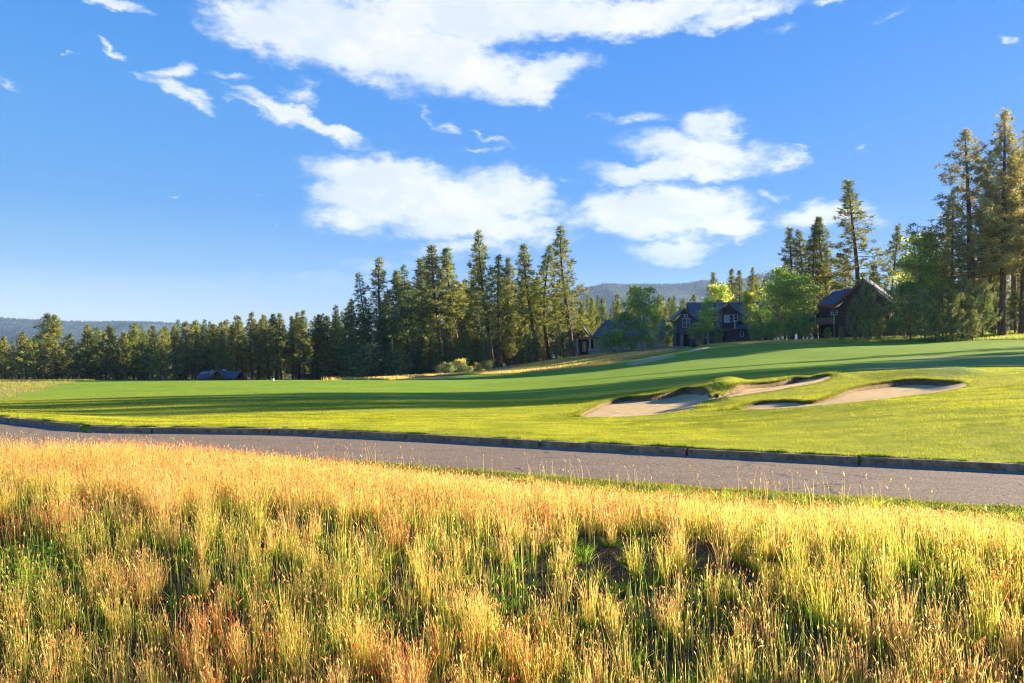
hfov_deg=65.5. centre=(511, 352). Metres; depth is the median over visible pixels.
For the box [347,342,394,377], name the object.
bush
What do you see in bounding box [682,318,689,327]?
window
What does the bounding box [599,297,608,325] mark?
fir tree
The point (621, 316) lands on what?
leafy tree
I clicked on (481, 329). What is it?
pine tree
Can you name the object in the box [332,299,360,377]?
fir tree
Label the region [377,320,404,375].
fir tree
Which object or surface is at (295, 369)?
pine tree
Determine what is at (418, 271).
pine tree
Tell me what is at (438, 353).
fir tree
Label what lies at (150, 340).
fir tree
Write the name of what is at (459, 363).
shrub
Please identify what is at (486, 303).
pine tree
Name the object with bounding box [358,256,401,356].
pine tree
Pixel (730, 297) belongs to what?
pine tree
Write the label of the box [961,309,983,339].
young pine
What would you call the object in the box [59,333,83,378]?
pine tree
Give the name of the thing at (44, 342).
pine tree
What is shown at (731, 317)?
window
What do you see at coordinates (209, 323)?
fir tree
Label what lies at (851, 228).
pine tree
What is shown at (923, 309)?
young pine
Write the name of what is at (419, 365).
pine tree
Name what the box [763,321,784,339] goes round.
leafy tree
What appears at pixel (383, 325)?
fir tree
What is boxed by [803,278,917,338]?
timber house
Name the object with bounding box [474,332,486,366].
pine tree
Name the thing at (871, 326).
young pine
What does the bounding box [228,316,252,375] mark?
pine tree
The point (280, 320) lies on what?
pine tree
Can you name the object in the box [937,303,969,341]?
young pine
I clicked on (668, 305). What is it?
pine tree
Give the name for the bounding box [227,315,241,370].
fir tree
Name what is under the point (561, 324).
pine tree
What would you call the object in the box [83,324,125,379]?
pine tree
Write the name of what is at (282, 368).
pine tree
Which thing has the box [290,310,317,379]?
pine tree
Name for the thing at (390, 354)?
fir tree
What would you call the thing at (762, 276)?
hill
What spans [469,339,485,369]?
fir tree
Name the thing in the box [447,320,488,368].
pine tree
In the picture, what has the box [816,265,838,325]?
pine tree
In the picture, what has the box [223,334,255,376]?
pine tree
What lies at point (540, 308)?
pine tree
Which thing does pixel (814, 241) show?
pine tree
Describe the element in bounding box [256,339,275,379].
fir tree
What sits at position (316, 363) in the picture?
fir tree
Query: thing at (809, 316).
leafy tree
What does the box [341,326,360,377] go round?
fir tree
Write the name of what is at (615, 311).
pine tree
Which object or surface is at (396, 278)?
pine tree
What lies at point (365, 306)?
fir tree
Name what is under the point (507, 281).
pine tree
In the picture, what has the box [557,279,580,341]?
pine tree
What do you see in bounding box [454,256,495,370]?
pine tree
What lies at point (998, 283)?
pine tree
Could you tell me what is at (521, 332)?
pine tree
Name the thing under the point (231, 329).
pine tree
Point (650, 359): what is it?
sand bunker
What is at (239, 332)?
pine tree
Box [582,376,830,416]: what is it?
sand bunker
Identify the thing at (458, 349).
pine tree
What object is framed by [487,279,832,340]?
hill forest
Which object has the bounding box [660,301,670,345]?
pine tree
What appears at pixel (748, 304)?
leafy tree
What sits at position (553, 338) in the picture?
pine tree
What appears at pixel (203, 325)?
fir tree
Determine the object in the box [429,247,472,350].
pine tree
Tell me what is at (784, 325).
pine tree
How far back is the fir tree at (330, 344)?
175.21 m
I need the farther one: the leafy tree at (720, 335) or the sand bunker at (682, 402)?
the leafy tree at (720, 335)
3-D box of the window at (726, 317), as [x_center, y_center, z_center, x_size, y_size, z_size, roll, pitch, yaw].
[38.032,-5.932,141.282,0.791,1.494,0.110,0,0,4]
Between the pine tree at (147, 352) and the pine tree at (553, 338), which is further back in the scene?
the pine tree at (147, 352)
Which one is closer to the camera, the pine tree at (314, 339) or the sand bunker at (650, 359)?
the sand bunker at (650, 359)
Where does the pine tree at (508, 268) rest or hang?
on the ground at (726, 359)
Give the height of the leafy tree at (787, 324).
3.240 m
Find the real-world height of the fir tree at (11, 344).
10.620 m
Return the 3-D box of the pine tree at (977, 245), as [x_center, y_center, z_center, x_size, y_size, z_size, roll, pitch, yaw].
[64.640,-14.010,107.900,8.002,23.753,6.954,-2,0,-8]
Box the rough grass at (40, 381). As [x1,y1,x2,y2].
[0,379,87,400]
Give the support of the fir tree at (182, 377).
on the ground at (726, 359)
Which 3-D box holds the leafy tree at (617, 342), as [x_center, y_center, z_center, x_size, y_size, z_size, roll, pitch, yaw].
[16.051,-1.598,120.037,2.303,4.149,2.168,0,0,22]
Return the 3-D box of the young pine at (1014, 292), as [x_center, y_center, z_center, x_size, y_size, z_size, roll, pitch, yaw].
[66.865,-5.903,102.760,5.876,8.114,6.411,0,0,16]
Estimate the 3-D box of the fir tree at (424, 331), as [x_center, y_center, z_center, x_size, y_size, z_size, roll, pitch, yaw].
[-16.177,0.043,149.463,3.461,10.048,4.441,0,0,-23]
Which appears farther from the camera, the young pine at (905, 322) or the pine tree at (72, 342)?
the pine tree at (72, 342)
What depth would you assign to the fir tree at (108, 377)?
177.60 m
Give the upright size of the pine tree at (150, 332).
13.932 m
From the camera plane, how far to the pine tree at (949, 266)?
115.88 m
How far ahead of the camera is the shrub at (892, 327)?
103.41 m
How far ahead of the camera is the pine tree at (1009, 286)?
133.89 m
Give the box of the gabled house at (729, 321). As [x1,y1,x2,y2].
[667,300,774,347]
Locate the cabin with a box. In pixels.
[196,369,246,379]
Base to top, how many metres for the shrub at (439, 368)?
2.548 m
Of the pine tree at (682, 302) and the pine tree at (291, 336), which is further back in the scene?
the pine tree at (682, 302)
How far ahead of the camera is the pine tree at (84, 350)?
176.98 m
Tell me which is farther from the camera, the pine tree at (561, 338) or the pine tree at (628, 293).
the pine tree at (628, 293)
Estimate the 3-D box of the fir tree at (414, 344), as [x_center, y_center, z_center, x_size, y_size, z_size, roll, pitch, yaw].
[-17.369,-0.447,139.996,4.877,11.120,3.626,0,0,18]
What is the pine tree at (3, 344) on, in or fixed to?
on the ground at (726, 359)
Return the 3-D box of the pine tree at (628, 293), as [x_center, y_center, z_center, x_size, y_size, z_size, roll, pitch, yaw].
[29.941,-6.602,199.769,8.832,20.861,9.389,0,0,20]
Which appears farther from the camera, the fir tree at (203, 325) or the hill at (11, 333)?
the hill at (11, 333)
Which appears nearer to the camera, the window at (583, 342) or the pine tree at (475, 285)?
the window at (583, 342)
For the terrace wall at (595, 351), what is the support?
on the ground at (726, 359)
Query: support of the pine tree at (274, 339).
on the ground at (726, 359)
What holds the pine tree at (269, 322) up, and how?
on the ground at (726, 359)
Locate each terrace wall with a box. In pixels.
[591,349,634,354]
[652,346,689,349]
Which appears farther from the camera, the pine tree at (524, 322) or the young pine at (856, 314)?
the pine tree at (524, 322)
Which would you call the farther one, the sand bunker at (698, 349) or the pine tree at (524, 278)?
the pine tree at (524, 278)
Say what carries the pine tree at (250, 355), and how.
on the ground at (726, 359)
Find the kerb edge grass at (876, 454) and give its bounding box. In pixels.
[0,414,1023,463]
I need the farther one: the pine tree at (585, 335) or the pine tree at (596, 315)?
the pine tree at (596, 315)
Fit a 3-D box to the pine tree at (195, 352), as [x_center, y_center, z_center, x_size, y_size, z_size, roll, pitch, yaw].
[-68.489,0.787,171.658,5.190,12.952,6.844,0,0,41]
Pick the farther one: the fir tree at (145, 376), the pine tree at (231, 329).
the pine tree at (231, 329)
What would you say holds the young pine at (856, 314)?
on the ground at (726, 359)
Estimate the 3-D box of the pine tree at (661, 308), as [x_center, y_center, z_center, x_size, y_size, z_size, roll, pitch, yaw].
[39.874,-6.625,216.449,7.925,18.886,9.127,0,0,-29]
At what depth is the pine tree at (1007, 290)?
138.58 m
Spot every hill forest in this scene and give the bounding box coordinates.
[0,316,309,339]
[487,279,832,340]
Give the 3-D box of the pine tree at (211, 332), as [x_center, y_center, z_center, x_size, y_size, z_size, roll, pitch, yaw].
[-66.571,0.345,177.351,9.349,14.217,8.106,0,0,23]
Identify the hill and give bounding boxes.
[0,318,328,353]
[442,283,822,352]
[738,273,1018,328]
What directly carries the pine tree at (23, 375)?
on the ground at (726, 359)
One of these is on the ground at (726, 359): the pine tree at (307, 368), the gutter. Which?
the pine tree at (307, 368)
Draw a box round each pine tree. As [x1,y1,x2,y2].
[0,335,17,379]
[0,338,14,378]
[6,333,25,379]
[13,313,82,379]
[13,330,41,379]
[15,342,39,379]
[25,314,86,379]
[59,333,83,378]
[64,324,102,379]
[70,330,102,376]
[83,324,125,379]
[96,329,108,372]
[103,331,131,379]
[107,330,125,379]
[110,323,157,379]
[114,333,140,379]
[125,331,160,379]
[138,329,185,379]
[145,329,168,379]
[147,325,179,379]
[164,325,187,379]
[167,321,204,379]
[177,327,209,379]
[183,324,200,379]
[188,320,200,374]
[195,322,235,371]
[195,324,235,370]
[212,330,232,370]
[222,319,232,345]
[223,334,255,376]
[224,324,247,369]
[225,319,246,370]
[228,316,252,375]
[237,311,263,379]
[238,320,275,379]
[247,318,266,379]
[250,314,281,379]
[253,316,274,379]
[260,319,282,379]
[262,313,290,379]
[264,313,289,379]
[268,328,291,379]
[280,316,310,377]
[281,316,306,379]
[282,312,310,379]
[282,324,319,373]
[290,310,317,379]
[296,313,330,379]
[308,315,342,379]
[323,301,358,374]
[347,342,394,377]
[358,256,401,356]
[373,297,399,334]
[384,268,434,374]
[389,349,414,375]
[406,258,443,373]
[406,346,428,374]
[411,244,460,356]
[417,299,446,367]
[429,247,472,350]
[442,282,473,361]
[445,331,469,368]
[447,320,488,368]
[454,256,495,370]
[455,293,496,368]
[463,229,513,368]
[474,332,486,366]
[477,254,520,367]
[486,277,530,365]
[493,337,505,365]
[499,258,524,361]
[501,321,518,365]
[505,243,551,361]
[514,275,555,362]
[514,284,537,362]
[516,298,532,363]
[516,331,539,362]
[523,244,569,360]
[528,308,543,353]
[538,327,552,360]
[542,225,593,356]
[542,300,567,358]
[551,297,566,357]
[551,329,575,357]
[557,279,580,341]
[572,304,592,341]
[583,321,589,336]
[586,297,602,345]
[587,299,602,326]
[587,309,596,348]
[597,298,610,321]
[605,293,622,319]
[611,304,620,319]
[621,285,639,317]
[654,294,672,343]
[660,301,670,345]
[662,300,668,325]
[665,298,671,316]
[665,298,678,337]
[677,298,686,316]
[689,294,696,301]
[705,272,720,301]
[724,289,735,301]
[726,268,742,301]
[733,270,744,301]
[740,267,759,298]
[744,275,766,301]
[758,279,768,299]
[766,258,794,339]
[767,226,821,339]
[772,304,795,339]
[787,229,826,338]
[796,293,818,338]
[798,222,833,338]
[799,215,854,306]
[816,178,901,290]
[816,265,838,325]
[830,258,854,290]
[869,263,883,285]
[870,223,914,305]
[894,127,1023,331]
[927,233,967,322]
[933,191,990,307]
[957,107,1023,335]
[960,164,1020,332]
[960,199,1016,327]
[963,270,998,327]
[979,130,1023,334]
[979,147,1023,330]
[980,279,1010,321]
[994,276,1010,328]
[1006,270,1020,322]
[1008,159,1023,298]
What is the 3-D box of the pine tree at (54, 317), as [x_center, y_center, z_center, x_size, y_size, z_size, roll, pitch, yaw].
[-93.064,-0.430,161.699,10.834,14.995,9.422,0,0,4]
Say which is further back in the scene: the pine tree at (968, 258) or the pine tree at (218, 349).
the pine tree at (218, 349)
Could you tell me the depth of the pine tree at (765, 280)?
169.75 m
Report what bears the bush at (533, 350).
on the ground at (726, 359)
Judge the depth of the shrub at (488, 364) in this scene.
121.84 m
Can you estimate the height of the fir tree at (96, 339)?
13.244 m
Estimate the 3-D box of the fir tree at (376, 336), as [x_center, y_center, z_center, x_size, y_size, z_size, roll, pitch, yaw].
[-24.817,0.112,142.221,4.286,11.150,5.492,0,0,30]
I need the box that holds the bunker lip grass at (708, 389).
[572,371,972,417]
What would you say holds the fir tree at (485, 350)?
on the ground at (726, 359)
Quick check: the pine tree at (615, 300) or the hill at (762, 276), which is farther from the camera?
the hill at (762, 276)
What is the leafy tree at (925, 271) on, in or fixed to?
on the ground at (726, 359)
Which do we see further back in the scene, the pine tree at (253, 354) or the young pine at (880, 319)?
the pine tree at (253, 354)
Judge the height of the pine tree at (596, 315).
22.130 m
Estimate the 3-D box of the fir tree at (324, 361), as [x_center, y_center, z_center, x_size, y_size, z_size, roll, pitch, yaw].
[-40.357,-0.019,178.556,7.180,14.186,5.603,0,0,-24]
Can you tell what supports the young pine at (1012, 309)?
on the ground at (726, 359)
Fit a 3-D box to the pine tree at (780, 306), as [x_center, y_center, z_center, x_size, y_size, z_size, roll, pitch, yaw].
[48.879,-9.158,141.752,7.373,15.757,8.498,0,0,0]
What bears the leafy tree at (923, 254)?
on the ground at (726, 359)
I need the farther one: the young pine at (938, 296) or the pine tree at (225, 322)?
the pine tree at (225, 322)
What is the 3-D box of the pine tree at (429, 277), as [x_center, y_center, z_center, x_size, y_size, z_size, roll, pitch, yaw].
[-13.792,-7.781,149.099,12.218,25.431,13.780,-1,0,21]
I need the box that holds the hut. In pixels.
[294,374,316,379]
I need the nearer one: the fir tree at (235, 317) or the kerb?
the kerb
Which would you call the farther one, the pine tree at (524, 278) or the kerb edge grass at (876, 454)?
the pine tree at (524, 278)
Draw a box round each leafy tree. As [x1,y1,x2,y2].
[599,337,604,353]
[603,311,638,352]
[612,328,625,352]
[616,283,669,350]
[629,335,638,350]
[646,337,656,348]
[647,304,663,345]
[658,324,675,348]
[691,297,718,344]
[702,282,733,301]
[710,328,725,343]
[737,290,759,338]
[746,326,763,340]
[749,309,776,339]
[750,264,807,339]
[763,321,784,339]
[773,271,830,338]
[780,321,800,339]
[792,313,820,339]
[873,280,933,336]
[884,230,960,334]
[894,301,930,336]
[906,259,953,334]
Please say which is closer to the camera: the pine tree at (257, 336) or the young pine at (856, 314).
the young pine at (856, 314)
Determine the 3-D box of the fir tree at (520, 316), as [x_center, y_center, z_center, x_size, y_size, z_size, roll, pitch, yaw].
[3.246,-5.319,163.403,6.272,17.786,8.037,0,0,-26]
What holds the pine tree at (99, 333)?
on the ground at (726, 359)
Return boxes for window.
[582,341,585,351]
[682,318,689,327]
[724,315,728,322]
[729,315,733,321]
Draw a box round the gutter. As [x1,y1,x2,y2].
[0,421,1023,473]
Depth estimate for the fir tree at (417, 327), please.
155.36 m
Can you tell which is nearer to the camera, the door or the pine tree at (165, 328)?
the door
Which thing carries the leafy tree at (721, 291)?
on the ground at (726, 359)
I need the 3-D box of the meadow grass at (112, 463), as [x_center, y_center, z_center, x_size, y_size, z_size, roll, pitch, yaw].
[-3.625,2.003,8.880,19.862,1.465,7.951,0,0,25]
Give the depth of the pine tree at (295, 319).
173.22 m
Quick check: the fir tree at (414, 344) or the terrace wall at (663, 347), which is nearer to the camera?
the terrace wall at (663, 347)
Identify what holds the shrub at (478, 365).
on the ground at (726, 359)
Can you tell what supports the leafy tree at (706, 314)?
on the ground at (726, 359)
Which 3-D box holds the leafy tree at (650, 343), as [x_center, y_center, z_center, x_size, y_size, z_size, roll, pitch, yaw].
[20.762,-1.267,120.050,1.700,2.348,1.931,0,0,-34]
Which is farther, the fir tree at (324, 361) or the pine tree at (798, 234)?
the fir tree at (324, 361)
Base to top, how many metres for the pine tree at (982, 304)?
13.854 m
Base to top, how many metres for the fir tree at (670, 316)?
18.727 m
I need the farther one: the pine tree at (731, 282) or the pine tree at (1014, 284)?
the pine tree at (731, 282)
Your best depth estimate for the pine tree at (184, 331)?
175.40 m
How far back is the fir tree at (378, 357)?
141.65 m
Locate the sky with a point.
(214, 161)
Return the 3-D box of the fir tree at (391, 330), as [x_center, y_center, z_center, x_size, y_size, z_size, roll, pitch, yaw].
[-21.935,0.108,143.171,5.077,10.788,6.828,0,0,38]
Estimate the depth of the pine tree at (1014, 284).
111.75 m
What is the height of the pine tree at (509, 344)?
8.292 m
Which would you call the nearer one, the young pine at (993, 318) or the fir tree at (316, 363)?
the young pine at (993, 318)
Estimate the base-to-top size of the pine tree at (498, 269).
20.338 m
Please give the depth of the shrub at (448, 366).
122.88 m
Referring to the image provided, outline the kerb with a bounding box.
[0,416,1023,471]
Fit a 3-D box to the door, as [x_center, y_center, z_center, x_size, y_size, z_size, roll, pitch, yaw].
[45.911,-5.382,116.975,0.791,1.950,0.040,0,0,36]
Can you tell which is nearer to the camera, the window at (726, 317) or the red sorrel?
the red sorrel
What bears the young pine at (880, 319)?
on the ground at (726, 359)
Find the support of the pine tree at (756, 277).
on the ground at (726, 359)
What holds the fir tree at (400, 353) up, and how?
on the ground at (726, 359)
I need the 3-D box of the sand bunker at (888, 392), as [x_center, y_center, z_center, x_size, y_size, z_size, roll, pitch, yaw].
[11.296,1.401,24.922,10.600,0.758,3.910,0,0,-35]
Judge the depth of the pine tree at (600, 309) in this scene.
245.07 m
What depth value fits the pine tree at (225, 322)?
200.38 m
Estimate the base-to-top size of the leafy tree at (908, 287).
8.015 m
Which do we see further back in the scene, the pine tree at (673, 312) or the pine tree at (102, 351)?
the pine tree at (673, 312)
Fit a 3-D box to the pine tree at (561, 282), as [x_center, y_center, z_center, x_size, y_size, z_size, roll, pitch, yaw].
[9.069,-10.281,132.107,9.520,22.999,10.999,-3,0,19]
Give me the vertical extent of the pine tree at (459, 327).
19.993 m
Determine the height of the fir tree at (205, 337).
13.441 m
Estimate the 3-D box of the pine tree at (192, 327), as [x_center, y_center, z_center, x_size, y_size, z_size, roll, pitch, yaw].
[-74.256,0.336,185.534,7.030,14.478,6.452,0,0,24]
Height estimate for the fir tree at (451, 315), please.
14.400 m
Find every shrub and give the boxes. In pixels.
[432,365,445,373]
[440,362,457,372]
[452,358,468,372]
[474,362,481,371]
[481,359,495,370]
[595,330,627,353]
[686,325,709,346]
[879,316,912,336]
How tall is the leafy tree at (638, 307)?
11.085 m
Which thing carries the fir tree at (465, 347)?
on the ground at (726, 359)
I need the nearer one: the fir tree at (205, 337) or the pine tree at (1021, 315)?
the pine tree at (1021, 315)
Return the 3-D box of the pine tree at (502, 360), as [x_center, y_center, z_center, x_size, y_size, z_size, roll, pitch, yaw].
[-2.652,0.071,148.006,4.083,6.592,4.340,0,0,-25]
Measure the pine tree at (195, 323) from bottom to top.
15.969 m
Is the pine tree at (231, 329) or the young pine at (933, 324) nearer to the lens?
the young pine at (933, 324)
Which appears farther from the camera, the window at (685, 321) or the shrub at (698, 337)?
the window at (685, 321)
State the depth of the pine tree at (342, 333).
157.37 m
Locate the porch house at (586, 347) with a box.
[573,319,665,355]
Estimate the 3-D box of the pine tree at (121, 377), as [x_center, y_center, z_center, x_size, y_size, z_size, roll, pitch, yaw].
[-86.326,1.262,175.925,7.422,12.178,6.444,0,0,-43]
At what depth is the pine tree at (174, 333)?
170.22 m
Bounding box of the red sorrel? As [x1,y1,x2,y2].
[0,446,1023,682]
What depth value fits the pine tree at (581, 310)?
149.51 m
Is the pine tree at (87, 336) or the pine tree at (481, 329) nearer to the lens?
the pine tree at (481, 329)
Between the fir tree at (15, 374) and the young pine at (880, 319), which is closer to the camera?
the young pine at (880, 319)
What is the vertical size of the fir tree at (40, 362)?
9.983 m
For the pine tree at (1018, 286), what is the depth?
125.02 m
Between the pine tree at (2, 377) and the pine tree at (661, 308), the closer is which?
the pine tree at (2, 377)
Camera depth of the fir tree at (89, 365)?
177.82 m
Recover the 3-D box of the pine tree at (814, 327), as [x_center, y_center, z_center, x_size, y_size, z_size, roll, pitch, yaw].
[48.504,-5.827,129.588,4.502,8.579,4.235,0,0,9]
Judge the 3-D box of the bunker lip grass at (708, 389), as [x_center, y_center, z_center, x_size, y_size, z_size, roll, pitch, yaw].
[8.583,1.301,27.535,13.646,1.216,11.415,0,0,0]
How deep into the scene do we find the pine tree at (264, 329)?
167.28 m
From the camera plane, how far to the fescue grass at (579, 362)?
100.21 m
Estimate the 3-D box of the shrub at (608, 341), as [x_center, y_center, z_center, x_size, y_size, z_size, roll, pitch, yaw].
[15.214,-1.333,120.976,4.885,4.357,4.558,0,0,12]
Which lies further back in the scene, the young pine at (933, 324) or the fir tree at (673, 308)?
the fir tree at (673, 308)
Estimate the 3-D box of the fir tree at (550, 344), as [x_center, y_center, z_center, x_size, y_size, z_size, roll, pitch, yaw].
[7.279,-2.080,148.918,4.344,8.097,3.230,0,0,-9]
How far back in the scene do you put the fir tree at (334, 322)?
171.10 m
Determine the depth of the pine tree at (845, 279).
139.34 m
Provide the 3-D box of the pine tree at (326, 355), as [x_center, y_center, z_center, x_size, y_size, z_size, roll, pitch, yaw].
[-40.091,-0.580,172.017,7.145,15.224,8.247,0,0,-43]
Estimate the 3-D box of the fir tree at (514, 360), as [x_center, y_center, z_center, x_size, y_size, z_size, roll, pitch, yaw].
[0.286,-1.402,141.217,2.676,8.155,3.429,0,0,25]
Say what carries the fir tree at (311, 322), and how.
on the ground at (726, 359)
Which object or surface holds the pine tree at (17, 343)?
on the ground at (726, 359)
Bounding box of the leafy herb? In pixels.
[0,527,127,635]
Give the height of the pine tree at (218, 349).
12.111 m
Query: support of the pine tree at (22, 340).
on the ground at (726, 359)
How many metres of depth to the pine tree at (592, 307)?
215.36 m
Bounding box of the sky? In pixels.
[0,0,1023,350]
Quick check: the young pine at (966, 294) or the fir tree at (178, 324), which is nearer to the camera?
the young pine at (966, 294)
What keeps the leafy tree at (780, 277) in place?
on the ground at (726, 359)
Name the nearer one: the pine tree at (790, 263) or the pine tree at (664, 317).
the pine tree at (790, 263)
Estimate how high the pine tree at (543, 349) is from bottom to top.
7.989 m
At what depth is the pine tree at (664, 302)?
243.38 m
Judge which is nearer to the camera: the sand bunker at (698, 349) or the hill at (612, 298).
the sand bunker at (698, 349)
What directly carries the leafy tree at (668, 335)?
on the ground at (726, 359)
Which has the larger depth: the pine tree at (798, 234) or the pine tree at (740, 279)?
the pine tree at (740, 279)
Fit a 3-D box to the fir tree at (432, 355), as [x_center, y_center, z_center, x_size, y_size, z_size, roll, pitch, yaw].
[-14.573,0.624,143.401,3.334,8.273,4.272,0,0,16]
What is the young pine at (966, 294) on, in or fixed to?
on the ground at (726, 359)
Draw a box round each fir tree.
[4,339,16,378]
[13,352,24,379]
[31,340,44,378]
[79,332,97,379]
[88,326,104,379]
[96,344,114,379]
[135,325,166,379]
[136,324,155,379]
[162,320,180,379]
[174,330,191,379]
[192,327,211,377]
[195,319,209,374]
[206,322,212,355]
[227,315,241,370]
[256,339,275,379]
[305,313,332,379]
[305,320,322,375]
[307,323,326,379]
[319,322,343,379]
[324,310,343,376]
[327,304,347,377]
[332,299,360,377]
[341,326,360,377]
[349,272,377,375]
[354,304,373,377]
[357,322,381,376]
[370,309,389,372]
[374,337,387,375]
[375,324,403,373]
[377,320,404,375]
[379,264,427,375]
[383,340,395,375]
[394,335,406,372]
[403,319,424,374]
[407,291,422,351]
[413,280,436,355]
[419,329,432,372]
[420,334,437,373]
[427,324,452,373]
[439,299,459,372]
[441,340,448,372]
[454,291,475,365]
[455,327,473,372]
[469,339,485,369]
[481,327,489,367]
[507,328,521,365]
[516,287,531,363]
[530,323,542,361]
[543,324,557,358]
[595,295,600,315]
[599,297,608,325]
[666,296,677,345]
[666,300,673,345]
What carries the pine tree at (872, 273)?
on the ground at (726, 359)
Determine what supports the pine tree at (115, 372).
on the ground at (726, 359)
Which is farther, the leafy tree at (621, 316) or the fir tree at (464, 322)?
the fir tree at (464, 322)
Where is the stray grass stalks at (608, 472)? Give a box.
[1,430,932,511]
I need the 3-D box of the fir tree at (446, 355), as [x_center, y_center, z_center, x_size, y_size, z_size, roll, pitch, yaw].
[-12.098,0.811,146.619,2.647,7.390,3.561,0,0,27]
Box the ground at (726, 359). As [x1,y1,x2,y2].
[0,339,1023,682]
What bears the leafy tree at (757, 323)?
on the ground at (726, 359)
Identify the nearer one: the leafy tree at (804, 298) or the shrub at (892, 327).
the shrub at (892, 327)
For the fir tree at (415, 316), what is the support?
on the ground at (726, 359)
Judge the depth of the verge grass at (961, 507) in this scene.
10.66 m
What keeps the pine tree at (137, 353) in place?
on the ground at (726, 359)
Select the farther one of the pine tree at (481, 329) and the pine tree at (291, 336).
the pine tree at (291, 336)
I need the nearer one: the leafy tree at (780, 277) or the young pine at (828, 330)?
the young pine at (828, 330)
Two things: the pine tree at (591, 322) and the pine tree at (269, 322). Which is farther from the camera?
the pine tree at (269, 322)
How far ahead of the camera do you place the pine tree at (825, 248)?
133.00 m
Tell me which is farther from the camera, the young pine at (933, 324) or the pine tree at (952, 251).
the pine tree at (952, 251)
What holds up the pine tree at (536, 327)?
on the ground at (726, 359)
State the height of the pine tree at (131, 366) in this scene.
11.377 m
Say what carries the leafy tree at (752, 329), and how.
on the ground at (726, 359)
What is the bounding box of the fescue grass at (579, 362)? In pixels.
[321,329,1023,379]
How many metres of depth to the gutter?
15.45 m
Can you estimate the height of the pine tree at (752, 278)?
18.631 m
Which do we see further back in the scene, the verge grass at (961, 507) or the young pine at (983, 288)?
the young pine at (983, 288)
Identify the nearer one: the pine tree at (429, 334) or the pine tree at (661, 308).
the pine tree at (429, 334)
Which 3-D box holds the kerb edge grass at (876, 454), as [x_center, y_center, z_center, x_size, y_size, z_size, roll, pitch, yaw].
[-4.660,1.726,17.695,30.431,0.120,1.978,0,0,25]
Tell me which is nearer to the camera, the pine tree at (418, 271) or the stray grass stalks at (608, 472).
the stray grass stalks at (608, 472)
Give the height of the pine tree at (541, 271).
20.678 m
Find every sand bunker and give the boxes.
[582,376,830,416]
[626,355,675,364]
[688,347,708,352]
[745,383,966,409]
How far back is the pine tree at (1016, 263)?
106.08 m
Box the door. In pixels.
[822,309,826,322]
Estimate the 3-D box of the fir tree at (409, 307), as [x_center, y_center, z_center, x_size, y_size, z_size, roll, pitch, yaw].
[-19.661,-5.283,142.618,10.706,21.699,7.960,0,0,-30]
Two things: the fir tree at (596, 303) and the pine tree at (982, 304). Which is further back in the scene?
the fir tree at (596, 303)
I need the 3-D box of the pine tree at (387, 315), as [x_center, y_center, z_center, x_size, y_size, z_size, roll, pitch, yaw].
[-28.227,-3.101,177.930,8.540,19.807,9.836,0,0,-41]
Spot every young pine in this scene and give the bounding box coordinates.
[822,327,831,339]
[846,298,864,339]
[853,277,880,338]
[860,319,878,340]
[871,303,887,340]
[897,303,923,339]
[907,289,941,340]
[921,308,948,341]
[927,281,964,339]
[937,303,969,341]
[940,275,993,338]
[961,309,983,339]
[965,281,1002,336]
[981,298,1009,333]
[1006,293,1019,332]
[1007,279,1023,321]
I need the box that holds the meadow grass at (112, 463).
[0,431,1023,682]
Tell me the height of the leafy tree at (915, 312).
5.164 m
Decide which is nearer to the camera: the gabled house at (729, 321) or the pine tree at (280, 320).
the gabled house at (729, 321)
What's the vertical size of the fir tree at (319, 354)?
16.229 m
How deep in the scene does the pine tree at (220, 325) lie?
176.76 m
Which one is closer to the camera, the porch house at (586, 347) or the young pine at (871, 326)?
the young pine at (871, 326)
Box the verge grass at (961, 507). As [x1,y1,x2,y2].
[0,447,1023,522]
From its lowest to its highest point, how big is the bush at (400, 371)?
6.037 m
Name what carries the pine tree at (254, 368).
on the ground at (726, 359)
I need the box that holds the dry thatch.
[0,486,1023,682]
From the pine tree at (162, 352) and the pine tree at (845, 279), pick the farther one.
the pine tree at (162, 352)
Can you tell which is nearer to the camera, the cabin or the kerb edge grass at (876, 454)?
the kerb edge grass at (876, 454)
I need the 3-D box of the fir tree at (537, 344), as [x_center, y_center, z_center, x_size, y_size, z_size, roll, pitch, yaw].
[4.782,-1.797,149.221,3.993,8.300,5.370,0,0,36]
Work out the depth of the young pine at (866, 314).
99.77 m
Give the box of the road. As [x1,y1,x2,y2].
[0,423,1023,507]
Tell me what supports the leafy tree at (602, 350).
on the ground at (726, 359)
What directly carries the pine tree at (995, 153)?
on the ground at (726, 359)

